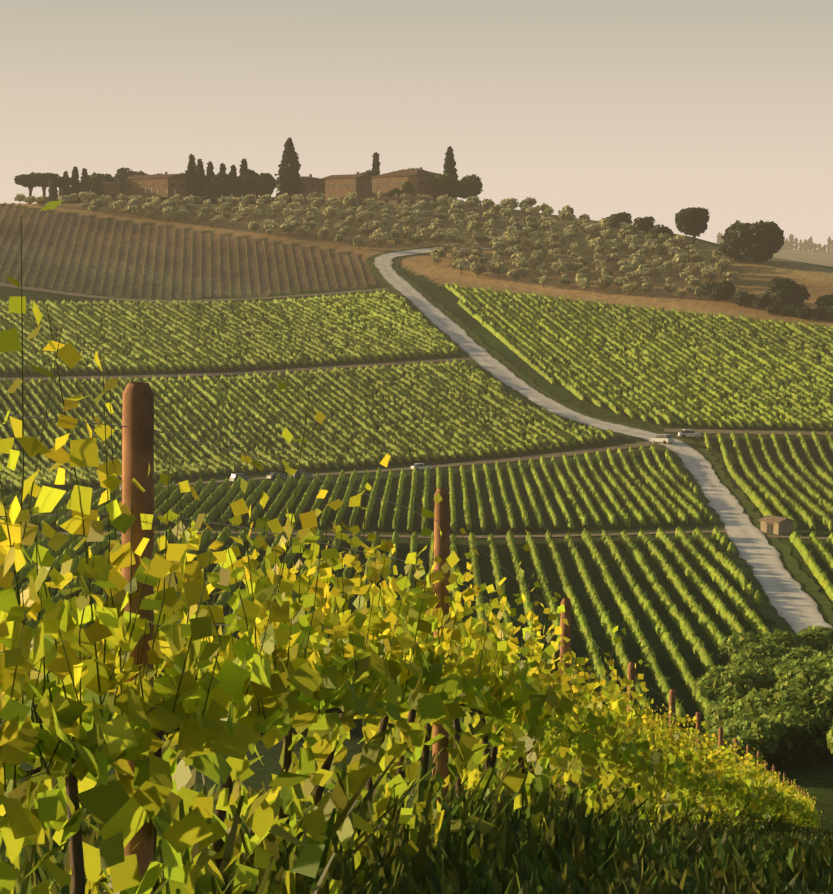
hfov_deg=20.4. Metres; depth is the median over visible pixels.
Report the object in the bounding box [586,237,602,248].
olive
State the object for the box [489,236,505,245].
olive
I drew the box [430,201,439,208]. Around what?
olive
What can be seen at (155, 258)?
vine rows
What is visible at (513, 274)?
olive
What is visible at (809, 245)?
treeline trees
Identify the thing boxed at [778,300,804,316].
hedge tree
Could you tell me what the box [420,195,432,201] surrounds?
olive
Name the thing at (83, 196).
olive
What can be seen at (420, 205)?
olive
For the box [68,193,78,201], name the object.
olive
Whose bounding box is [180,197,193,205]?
olive
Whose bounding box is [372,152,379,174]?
cypress tree
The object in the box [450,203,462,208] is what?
olive
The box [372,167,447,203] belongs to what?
villa block
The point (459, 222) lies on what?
olive
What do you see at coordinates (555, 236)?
olive
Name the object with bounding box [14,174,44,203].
pine tree
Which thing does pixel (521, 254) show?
olive
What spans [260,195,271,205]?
olive
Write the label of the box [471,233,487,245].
olive
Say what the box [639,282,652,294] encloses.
olive
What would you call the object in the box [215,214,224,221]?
olive
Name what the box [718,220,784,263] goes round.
round oak tree
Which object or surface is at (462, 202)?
olive
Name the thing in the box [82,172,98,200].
round tree
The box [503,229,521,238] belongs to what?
olive
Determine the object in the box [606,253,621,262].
olive
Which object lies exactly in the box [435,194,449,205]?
olive
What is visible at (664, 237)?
olive
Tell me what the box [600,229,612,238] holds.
olive
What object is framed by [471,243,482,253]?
olive
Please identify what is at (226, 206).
olive
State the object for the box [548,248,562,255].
olive
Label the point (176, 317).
vine rows
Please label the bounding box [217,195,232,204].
olive
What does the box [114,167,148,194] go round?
umbrella pine
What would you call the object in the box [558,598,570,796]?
trellis post
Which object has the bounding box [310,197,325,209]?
olive
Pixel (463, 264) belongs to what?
olive
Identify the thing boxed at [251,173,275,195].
round tree
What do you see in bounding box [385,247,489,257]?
road branch
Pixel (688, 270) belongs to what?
olive
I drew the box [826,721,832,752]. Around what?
valley tree
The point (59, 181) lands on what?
pine tree
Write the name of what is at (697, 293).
olive
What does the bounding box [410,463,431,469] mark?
white track car
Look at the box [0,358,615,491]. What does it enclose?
vine rows
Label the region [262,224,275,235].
olive
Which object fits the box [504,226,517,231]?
olive
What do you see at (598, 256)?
olive
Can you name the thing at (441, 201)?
olive
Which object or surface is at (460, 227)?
olive
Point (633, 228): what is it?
olive
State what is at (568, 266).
olive
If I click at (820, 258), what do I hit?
hill
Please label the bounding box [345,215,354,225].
olive
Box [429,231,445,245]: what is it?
olive
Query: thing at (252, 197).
olive
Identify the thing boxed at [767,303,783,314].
hedge tree
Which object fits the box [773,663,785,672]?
valley tree
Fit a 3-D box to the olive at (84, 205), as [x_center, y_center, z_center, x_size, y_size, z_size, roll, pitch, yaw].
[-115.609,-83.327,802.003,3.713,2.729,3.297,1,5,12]
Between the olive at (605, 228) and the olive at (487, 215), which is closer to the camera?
the olive at (605, 228)
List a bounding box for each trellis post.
[121,382,153,893]
[432,488,449,802]
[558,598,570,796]
[627,662,635,787]
[669,689,675,790]
[696,712,700,753]
[718,727,722,811]
[734,738,737,764]
[746,745,749,772]
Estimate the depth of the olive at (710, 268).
693.82 m
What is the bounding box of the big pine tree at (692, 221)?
[675,207,709,244]
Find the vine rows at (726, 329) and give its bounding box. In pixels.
[445,282,832,428]
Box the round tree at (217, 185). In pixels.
[205,171,234,197]
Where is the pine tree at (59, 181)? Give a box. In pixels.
[48,176,74,203]
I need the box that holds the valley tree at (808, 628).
[798,625,821,633]
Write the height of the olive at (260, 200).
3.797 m
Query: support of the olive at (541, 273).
on the terrain at (432, 279)
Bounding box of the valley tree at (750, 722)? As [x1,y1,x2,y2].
[727,713,806,764]
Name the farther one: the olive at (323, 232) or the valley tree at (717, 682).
the olive at (323, 232)
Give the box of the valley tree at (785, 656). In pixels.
[774,645,822,663]
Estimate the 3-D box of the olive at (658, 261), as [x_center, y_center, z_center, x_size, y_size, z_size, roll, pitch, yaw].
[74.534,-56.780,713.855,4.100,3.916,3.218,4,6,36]
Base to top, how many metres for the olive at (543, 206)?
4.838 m
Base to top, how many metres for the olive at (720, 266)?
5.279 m
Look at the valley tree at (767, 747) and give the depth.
207.06 m
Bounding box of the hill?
[772,249,832,266]
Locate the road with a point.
(793, 604)
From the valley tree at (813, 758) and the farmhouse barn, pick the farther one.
the farmhouse barn
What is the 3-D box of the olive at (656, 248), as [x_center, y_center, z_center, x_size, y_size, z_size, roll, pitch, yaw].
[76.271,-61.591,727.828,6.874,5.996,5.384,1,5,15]
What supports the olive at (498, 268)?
on the terrain at (432, 279)
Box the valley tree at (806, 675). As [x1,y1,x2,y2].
[773,661,831,695]
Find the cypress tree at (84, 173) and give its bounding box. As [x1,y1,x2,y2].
[80,168,90,202]
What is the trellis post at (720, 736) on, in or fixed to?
on the terrain at (432, 279)
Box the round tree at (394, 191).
[385,188,402,196]
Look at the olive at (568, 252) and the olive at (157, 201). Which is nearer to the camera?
the olive at (568, 252)
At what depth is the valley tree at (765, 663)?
252.65 m
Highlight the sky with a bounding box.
[0,0,832,251]
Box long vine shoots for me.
[0,201,533,717]
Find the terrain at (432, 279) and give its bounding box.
[0,203,832,893]
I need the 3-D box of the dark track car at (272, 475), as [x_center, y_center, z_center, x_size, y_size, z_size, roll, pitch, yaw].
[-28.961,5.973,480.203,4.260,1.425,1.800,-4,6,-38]
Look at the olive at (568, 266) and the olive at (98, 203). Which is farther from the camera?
the olive at (98, 203)
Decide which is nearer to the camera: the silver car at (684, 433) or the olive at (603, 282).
the silver car at (684, 433)
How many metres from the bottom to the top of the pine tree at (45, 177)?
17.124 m
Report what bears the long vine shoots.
attached to the vine row at (212, 695)
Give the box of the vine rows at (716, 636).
[0,524,769,729]
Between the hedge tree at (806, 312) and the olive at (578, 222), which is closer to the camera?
the hedge tree at (806, 312)
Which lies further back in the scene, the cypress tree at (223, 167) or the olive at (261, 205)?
the cypress tree at (223, 167)
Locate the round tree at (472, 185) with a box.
[455,174,482,198]
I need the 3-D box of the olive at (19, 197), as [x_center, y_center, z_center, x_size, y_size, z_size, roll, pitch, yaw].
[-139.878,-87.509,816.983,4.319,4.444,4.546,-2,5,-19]
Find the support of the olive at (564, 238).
on the terrain at (432, 279)
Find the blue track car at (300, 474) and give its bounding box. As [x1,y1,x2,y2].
[290,469,311,477]
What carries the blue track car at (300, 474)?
on the terrain at (432, 279)
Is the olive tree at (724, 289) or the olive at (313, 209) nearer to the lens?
the olive tree at (724, 289)
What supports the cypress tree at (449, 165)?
on the terrain at (432, 279)
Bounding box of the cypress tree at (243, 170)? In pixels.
[239,158,251,189]
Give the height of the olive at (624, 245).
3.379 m
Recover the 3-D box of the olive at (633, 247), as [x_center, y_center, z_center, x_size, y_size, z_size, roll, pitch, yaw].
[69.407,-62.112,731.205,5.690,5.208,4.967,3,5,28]
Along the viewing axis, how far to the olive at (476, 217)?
782.05 m
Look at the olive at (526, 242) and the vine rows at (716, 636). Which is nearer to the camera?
the vine rows at (716, 636)
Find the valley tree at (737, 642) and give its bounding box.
[716,629,808,665]
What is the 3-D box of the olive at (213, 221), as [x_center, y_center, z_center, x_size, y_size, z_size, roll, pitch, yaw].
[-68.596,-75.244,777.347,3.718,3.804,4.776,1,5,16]
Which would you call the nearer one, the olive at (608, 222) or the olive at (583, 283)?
the olive at (583, 283)
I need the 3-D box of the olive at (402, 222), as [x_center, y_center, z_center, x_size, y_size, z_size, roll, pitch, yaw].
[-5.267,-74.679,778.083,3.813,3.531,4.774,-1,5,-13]
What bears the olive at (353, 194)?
on the terrain at (432, 279)
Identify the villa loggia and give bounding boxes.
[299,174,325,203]
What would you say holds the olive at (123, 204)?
on the terrain at (432, 279)
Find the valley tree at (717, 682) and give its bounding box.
[693,665,777,704]
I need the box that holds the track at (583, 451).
[5,441,658,496]
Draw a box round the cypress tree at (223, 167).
[219,163,227,196]
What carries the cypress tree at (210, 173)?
on the terrain at (432, 279)
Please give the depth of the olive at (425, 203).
807.75 m
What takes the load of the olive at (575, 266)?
on the terrain at (432, 279)
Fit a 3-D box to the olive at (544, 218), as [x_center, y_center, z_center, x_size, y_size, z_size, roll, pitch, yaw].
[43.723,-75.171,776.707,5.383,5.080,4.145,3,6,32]
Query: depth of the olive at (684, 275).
693.74 m
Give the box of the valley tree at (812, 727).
[760,682,832,757]
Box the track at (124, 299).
[0,283,388,301]
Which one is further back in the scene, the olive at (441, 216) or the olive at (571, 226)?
the olive at (441, 216)
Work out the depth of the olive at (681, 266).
704.84 m
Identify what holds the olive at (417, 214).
on the terrain at (432, 279)
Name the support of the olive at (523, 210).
on the terrain at (432, 279)
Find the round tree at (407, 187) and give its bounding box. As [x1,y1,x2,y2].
[401,181,421,193]
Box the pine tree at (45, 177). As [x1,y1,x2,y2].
[28,172,59,195]
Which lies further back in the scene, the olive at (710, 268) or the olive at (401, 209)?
the olive at (401, 209)
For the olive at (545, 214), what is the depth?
787.54 m
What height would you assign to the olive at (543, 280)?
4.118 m
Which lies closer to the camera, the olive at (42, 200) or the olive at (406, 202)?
the olive at (42, 200)
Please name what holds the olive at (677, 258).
on the terrain at (432, 279)
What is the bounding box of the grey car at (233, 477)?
[229,473,251,481]
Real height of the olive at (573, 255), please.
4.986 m
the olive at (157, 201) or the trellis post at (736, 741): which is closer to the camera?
the trellis post at (736, 741)
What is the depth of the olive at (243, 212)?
789.05 m
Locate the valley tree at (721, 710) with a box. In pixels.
[703,695,764,733]
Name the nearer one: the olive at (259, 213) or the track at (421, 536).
the track at (421, 536)
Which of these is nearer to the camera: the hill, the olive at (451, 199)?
the olive at (451, 199)
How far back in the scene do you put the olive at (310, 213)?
788.81 m
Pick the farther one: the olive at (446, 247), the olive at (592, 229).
the olive at (592, 229)
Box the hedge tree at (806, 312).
[795,306,814,319]
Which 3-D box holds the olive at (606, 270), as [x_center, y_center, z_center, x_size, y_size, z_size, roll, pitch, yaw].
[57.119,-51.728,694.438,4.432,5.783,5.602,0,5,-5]
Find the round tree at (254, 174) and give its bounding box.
[248,168,258,196]
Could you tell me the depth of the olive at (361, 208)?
795.18 m
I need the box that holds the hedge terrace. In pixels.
[146,196,275,203]
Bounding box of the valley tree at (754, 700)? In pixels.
[732,687,819,718]
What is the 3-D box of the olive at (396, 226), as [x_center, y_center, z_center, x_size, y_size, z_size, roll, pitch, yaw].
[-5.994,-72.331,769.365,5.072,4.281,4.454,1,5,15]
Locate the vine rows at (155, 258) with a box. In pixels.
[0,203,376,298]
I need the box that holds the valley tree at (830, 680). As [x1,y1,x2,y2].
[828,674,832,684]
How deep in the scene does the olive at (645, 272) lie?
693.79 m
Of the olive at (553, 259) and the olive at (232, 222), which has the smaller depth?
the olive at (553, 259)
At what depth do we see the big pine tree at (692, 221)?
742.57 m
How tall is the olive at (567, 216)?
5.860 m
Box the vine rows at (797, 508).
[703,430,832,529]
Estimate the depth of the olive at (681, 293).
669.55 m
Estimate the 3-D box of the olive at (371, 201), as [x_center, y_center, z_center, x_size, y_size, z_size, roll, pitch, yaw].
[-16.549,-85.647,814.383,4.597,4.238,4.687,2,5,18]
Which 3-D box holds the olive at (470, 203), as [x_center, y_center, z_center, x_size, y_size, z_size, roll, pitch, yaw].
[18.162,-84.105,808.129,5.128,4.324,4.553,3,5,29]
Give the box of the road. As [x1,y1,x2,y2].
[373,247,832,633]
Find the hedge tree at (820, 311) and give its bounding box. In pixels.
[813,305,830,320]
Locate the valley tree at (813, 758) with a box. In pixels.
[708,714,822,768]
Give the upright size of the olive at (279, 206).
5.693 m
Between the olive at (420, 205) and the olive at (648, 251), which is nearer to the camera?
the olive at (648, 251)
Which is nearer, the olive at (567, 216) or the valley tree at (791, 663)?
the valley tree at (791, 663)
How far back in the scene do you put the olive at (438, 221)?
776.17 m
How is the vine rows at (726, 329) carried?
on the terrain at (432, 279)
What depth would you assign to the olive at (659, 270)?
700.56 m
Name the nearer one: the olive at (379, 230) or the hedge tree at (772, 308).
the hedge tree at (772, 308)
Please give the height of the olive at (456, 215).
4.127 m
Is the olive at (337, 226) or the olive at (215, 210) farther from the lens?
the olive at (215, 210)
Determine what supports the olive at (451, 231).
on the terrain at (432, 279)
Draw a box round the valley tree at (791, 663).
[774,650,832,681]
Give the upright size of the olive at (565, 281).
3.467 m
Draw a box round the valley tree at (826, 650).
[822,643,832,653]
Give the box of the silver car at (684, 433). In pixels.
[678,429,701,437]
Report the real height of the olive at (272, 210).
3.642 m
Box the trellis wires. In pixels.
[0,413,811,799]
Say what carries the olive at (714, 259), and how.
on the terrain at (432, 279)
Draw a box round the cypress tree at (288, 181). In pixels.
[274,137,304,203]
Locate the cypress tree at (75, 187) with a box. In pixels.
[70,166,80,203]
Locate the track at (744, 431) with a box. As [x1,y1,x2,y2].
[664,429,832,434]
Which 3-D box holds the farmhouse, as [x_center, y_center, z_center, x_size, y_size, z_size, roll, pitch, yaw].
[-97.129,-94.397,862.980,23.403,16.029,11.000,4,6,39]
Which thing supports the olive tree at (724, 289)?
on the terrain at (432, 279)
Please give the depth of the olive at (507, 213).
787.99 m
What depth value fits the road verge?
488.07 m
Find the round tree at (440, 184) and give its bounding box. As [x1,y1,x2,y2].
[428,173,459,196]
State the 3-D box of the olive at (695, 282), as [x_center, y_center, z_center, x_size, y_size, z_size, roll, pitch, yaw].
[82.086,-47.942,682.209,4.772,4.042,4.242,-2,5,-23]
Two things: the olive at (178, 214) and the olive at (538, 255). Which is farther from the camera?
the olive at (178, 214)
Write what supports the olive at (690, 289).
on the terrain at (432, 279)
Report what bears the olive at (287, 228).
on the terrain at (432, 279)
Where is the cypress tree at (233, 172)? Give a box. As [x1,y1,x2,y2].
[228,165,236,196]
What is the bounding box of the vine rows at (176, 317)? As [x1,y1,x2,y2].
[0,289,457,373]
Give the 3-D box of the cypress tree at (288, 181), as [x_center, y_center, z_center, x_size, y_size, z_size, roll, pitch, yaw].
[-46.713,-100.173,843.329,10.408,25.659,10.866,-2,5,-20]
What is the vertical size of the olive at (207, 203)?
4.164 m
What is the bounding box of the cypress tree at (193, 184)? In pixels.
[185,154,200,196]
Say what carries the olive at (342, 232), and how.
on the terrain at (432, 279)
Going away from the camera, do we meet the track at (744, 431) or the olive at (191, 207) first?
the track at (744, 431)
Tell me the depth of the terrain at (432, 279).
543.86 m
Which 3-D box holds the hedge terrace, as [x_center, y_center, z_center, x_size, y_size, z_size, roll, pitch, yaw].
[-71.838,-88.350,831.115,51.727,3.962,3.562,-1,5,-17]
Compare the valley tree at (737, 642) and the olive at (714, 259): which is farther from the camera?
the olive at (714, 259)
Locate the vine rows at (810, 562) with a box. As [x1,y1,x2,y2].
[789,531,832,600]
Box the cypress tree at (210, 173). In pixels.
[203,161,214,197]
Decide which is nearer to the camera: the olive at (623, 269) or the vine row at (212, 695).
the vine row at (212, 695)
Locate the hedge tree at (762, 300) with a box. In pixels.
[752,290,772,309]
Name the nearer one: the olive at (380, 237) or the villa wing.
the olive at (380, 237)
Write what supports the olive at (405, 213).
on the terrain at (432, 279)
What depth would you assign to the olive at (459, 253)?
725.82 m
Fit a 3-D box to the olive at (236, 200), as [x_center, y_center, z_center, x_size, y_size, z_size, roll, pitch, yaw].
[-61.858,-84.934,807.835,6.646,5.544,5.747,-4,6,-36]
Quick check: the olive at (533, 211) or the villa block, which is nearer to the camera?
the olive at (533, 211)
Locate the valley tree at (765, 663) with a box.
[743,647,787,669]
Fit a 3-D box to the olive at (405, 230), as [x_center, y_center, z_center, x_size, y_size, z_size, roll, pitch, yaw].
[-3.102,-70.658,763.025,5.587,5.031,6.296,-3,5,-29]
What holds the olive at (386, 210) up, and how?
on the terrain at (432, 279)
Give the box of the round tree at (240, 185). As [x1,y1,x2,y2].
[229,174,256,196]
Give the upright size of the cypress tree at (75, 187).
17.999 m
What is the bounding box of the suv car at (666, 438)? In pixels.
[650,434,673,443]
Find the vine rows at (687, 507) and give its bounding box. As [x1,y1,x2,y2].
[0,444,716,531]
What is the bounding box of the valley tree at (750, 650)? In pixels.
[727,641,790,668]
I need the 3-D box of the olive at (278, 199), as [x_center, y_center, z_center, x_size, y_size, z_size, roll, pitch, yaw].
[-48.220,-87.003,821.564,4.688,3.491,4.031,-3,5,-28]
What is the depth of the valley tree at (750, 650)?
255.25 m
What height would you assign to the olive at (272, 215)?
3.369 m
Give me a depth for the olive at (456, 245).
738.83 m
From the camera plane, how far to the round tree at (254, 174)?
863.52 m
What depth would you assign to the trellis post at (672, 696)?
31.85 m
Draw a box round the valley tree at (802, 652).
[781,646,823,663]
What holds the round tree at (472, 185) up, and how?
on the terrain at (432, 279)
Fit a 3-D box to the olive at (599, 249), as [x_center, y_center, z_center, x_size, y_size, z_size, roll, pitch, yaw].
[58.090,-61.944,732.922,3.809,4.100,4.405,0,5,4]
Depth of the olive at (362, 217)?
780.30 m
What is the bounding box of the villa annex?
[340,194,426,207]
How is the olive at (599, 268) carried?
on the terrain at (432, 279)
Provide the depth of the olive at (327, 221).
775.26 m
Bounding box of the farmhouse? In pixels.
[124,172,186,203]
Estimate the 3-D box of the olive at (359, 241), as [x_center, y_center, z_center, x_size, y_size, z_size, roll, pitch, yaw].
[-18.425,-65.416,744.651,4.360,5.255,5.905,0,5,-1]
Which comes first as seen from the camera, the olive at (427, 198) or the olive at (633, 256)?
the olive at (633, 256)
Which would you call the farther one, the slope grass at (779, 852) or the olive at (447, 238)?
the olive at (447, 238)
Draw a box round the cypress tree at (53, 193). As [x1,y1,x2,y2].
[48,173,58,200]
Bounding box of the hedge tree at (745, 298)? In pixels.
[732,291,755,307]
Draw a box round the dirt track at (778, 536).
[764,534,827,539]
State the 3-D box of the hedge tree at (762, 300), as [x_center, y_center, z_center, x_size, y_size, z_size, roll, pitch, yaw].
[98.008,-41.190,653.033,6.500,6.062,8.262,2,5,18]
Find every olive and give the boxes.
[14,193,25,201]
[23,197,34,203]
[35,195,50,205]
[57,195,67,205]
[64,195,72,201]
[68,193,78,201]
[78,191,88,200]
[79,203,87,208]
[88,191,100,201]
[88,205,97,212]
[89,199,105,207]
[102,195,112,206]
[108,201,120,212]
[116,193,128,200]
[116,200,126,209]
[124,205,138,217]
[127,198,138,206]
[129,195,143,203]
[141,202,160,211]
[151,197,162,204]
[158,200,172,211]
[161,207,173,221]
[166,198,176,205]
[170,196,181,203]
[172,209,186,219]
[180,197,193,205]
[185,203,198,210]
[190,194,202,204]
[193,214,202,223]
[195,211,205,217]
[201,207,210,213]
[203,199,211,206]
[207,218,217,226]
[211,207,222,215]
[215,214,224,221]
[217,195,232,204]
[218,211,229,217]
[219,202,234,212]
[228,219,237,225]
[231,196,245,206]
[231,206,242,216]
[233,216,242,221]
[235,207,249,218]
[237,200,247,208]
[243,194,256,204]
[248,221,259,231]
[249,205,262,212]
[253,209,265,220]
[255,202,264,207]
[256,198,265,203]
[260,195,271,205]
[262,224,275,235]
[265,212,276,218]
[265,220,279,229]
[266,208,275,212]
[270,200,287,213]
[274,197,286,201]
[276,193,289,200]
[280,223,294,234]
[281,208,296,217]
[284,215,298,221]
[287,201,301,209]
[289,220,301,229]
[292,194,304,199]
[292,197,304,205]
[294,207,304,216]
[297,225,311,235]
[302,215,315,221]
[303,220,315,229]
[304,211,315,216]
[305,206,318,214]
[307,197,316,204]
[309,192,324,198]
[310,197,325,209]
[317,227,331,240]
[319,206,334,219]
[323,219,331,225]
[325,197,336,205]
[328,199,341,207]
[334,223,344,229]
[334,235,344,243]
[336,210,351,220]
[336,229,348,237]
[338,226,349,231]
[343,195,358,206]
[344,209,356,215]
[345,192,359,197]
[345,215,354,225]
[353,236,365,249]
[355,209,369,225]
[356,206,367,212]
[361,226,371,236]
[363,198,375,204]
[367,204,378,210]
[368,220,384,231]
[369,228,385,242]
[371,232,389,245]
[377,190,386,196]
[378,208,390,214]
[378,213,390,218]
[380,203,392,209]
[380,217,389,224]
[389,229,402,237]
[391,224,402,229]
[395,205,408,213]
[395,237,404,245]
[396,210,410,219]
[396,220,406,225]
[397,225,413,237]
[400,193,411,196]
[401,215,414,224]
[402,200,410,205]
[408,234,423,245]
[410,202,423,210]
[410,209,423,218]
[414,228,428,237]
[416,200,429,210]
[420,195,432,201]
[422,210,430,216]
[428,222,441,232]
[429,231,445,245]
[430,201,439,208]
[431,247,446,257]
[431,256,441,265]
[433,212,446,219]
[434,218,445,226]
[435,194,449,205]
[435,206,445,212]
[437,198,444,205]
[440,244,450,253]
[443,234,450,241]
[446,228,461,234]
[447,208,464,215]
[448,197,457,203]
[448,199,465,206]
[448,212,461,218]
[449,215,460,223]
[449,243,459,250]
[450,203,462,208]
[450,225,462,229]
[450,234,464,243]
[451,249,464,257]
[452,258,469,273]
[453,219,463,226]
[463,200,475,207]
[464,213,481,221]
[464,249,483,256]
[466,240,475,246]
[466,255,479,268]
[467,195,481,207]
[467,207,478,211]
[467,220,480,229]
[467,227,477,235]
[470,261,484,277]
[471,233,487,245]
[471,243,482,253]
[476,256,486,264]
[481,211,496,221]
[482,200,494,208]
[484,222,495,228]
[485,218,497,224]
[485,227,495,234]
[486,258,502,267]
[488,231,497,236]
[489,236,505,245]
[489,261,506,277]
[490,204,504,210]
[491,255,502,261]
[492,241,505,250]
[492,250,502,255]
[499,208,514,218]
[500,198,513,206]
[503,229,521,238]
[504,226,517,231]
[505,247,517,254]
[506,236,520,245]
[506,270,520,280]
[509,198,519,208]
[509,216,518,225]
[509,244,522,250]
[512,221,524,230]
[512,252,528,260]
[513,257,532,268]
[517,267,531,278]
[519,197,536,206]
[519,203,530,208]
[521,205,529,214]
[521,227,533,236]
[523,238,536,248]
[524,215,537,224]
[525,205,540,216]
[526,221,538,230]
[528,231,542,237]
[530,241,544,249]
[530,250,546,260]
[530,260,540,269]
[533,276,540,282]
[536,263,547,271]
[536,270,548,276]
[539,216,553,223]
[539,275,547,286]
[540,203,550,211]
[540,212,550,216]
[541,219,559,229]
[543,238,556,245]
[544,231,554,236]
[544,233,559,240]
[546,242,559,249]
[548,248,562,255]
[549,256,558,261]
[550,261,567,276]
[557,232,571,244]
[558,205,573,215]
[558,259,570,270]
[559,209,575,222]
[559,277,570,286]
[563,224,577,230]
[563,228,577,237]
[566,249,576,255]
[569,252,580,261]
[569,262,583,273]
[570,243,578,249]
[571,257,588,266]
[574,218,590,226]
[574,273,590,281]
[576,266,589,273]
[576,277,590,290]
[579,213,590,220]
[580,223,590,232]
[584,223,600,235]
[586,234,595,240]
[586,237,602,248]
[591,259,608,269]
[593,253,605,260]
[594,245,604,253]
[595,265,603,273]
[597,277,610,290]
[599,218,612,227]
[599,266,613,276]
[600,226,612,231]
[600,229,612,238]
[601,275,614,283]
[603,239,618,248]
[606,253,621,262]
[608,247,619,253]
[614,276,629,289]
[615,260,631,269]
[618,229,634,239]
[619,242,629,250]
[619,265,635,274]
[620,282,638,294]
[621,222,639,234]
[622,234,638,244]
[623,271,637,278]
[627,253,645,262]
[628,242,642,252]
[630,258,644,269]
[635,248,646,254]
[635,268,651,277]
[637,264,650,269]
[637,276,650,281]
[638,280,652,286]
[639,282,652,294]
[643,239,658,247]
[644,245,651,255]
[648,242,667,255]
[651,257,663,264]
[654,266,666,276]
[658,233,670,242]
[661,261,672,272]
[663,237,678,244]
[663,242,675,247]
[663,246,682,256]
[664,277,673,282]
[664,283,677,294]
[671,252,691,263]
[674,235,691,247]
[675,290,687,297]
[677,262,687,271]
[679,272,689,278]
[683,266,693,274]
[685,244,696,249]
[685,275,697,282]
[685,285,695,293]
[687,249,698,255]
[687,278,702,286]
[690,253,704,262]
[694,286,703,299]
[696,262,706,268]
[700,266,716,274]
[701,270,716,281]
[709,255,724,263]
[712,250,721,256]
[714,261,726,275]
[718,259,733,270]
[722,271,741,280]
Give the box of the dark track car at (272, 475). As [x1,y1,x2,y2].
[266,472,287,479]
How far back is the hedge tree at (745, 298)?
655.21 m
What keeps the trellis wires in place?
attached to the trellis post at (138, 431)
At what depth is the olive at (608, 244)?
737.67 m
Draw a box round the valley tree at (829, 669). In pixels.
[825,661,832,677]
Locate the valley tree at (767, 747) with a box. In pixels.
[703,724,786,772]
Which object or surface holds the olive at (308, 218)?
on the terrain at (432, 279)
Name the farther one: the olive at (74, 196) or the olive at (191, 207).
the olive at (74, 196)
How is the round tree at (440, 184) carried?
on the terrain at (432, 279)
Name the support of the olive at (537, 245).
on the terrain at (432, 279)
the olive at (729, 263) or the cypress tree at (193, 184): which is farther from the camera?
the cypress tree at (193, 184)
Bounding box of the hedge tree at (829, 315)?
[825,306,832,321]
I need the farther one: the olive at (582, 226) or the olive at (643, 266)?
the olive at (582, 226)
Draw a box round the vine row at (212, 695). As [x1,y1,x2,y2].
[0,371,825,893]
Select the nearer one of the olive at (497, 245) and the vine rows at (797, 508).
the vine rows at (797, 508)
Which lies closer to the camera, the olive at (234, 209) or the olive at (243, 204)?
the olive at (234, 209)
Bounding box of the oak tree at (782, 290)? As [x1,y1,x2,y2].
[766,276,810,304]
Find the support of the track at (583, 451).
on the terrain at (432, 279)
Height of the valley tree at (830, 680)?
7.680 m
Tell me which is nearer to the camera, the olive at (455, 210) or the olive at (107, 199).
the olive at (455, 210)
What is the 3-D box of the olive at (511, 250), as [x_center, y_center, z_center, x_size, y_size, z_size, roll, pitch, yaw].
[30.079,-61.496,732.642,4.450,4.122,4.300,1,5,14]
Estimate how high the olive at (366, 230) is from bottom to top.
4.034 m
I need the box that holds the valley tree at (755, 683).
[705,671,775,699]
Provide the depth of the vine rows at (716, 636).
318.52 m
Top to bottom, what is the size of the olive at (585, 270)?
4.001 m
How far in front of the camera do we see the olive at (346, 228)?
765.13 m
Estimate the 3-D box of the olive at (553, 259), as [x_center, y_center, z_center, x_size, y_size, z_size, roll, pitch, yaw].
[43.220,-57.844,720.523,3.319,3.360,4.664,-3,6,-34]
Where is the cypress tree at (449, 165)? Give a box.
[443,146,458,197]
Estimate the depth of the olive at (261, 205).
807.97 m
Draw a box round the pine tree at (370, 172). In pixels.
[360,170,378,175]
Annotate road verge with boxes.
[366,245,832,634]
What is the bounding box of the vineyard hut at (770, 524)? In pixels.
[758,515,796,534]
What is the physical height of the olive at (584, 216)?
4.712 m
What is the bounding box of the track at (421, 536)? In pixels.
[41,530,724,537]
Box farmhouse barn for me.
[102,179,120,200]
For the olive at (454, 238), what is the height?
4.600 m
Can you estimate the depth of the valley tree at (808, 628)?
271.12 m
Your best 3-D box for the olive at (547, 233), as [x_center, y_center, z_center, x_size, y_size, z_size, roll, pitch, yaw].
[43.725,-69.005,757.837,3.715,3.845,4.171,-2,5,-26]
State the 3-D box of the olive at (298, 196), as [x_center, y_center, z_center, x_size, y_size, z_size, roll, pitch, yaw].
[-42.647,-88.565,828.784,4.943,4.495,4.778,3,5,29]
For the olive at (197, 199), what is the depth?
820.39 m
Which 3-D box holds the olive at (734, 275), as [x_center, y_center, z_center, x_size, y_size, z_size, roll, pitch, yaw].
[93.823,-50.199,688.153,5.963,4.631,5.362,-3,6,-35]
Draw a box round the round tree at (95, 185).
[87,173,116,196]
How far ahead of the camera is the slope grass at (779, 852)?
12.18 m
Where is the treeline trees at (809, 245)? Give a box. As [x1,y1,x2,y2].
[716,232,832,252]
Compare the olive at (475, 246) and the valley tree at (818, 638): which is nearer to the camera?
the valley tree at (818, 638)
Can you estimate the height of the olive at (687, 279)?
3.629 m
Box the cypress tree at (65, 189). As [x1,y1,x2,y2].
[60,171,70,203]
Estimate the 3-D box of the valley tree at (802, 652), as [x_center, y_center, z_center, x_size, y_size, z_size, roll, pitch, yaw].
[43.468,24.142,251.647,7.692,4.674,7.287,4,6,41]
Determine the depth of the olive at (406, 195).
820.61 m
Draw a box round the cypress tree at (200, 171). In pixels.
[196,159,205,196]
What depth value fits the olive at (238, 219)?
783.25 m
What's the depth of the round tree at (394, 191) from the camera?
825.32 m
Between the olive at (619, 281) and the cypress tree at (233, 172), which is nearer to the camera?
the olive at (619, 281)
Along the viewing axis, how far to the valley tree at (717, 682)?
239.04 m
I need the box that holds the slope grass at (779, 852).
[0,747,832,893]
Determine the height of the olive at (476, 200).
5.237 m
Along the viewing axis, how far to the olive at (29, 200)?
810.00 m
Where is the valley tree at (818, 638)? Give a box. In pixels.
[796,625,832,652]
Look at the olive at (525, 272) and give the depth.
700.35 m
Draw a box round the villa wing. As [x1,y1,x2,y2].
[321,172,371,200]
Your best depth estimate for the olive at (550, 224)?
768.12 m

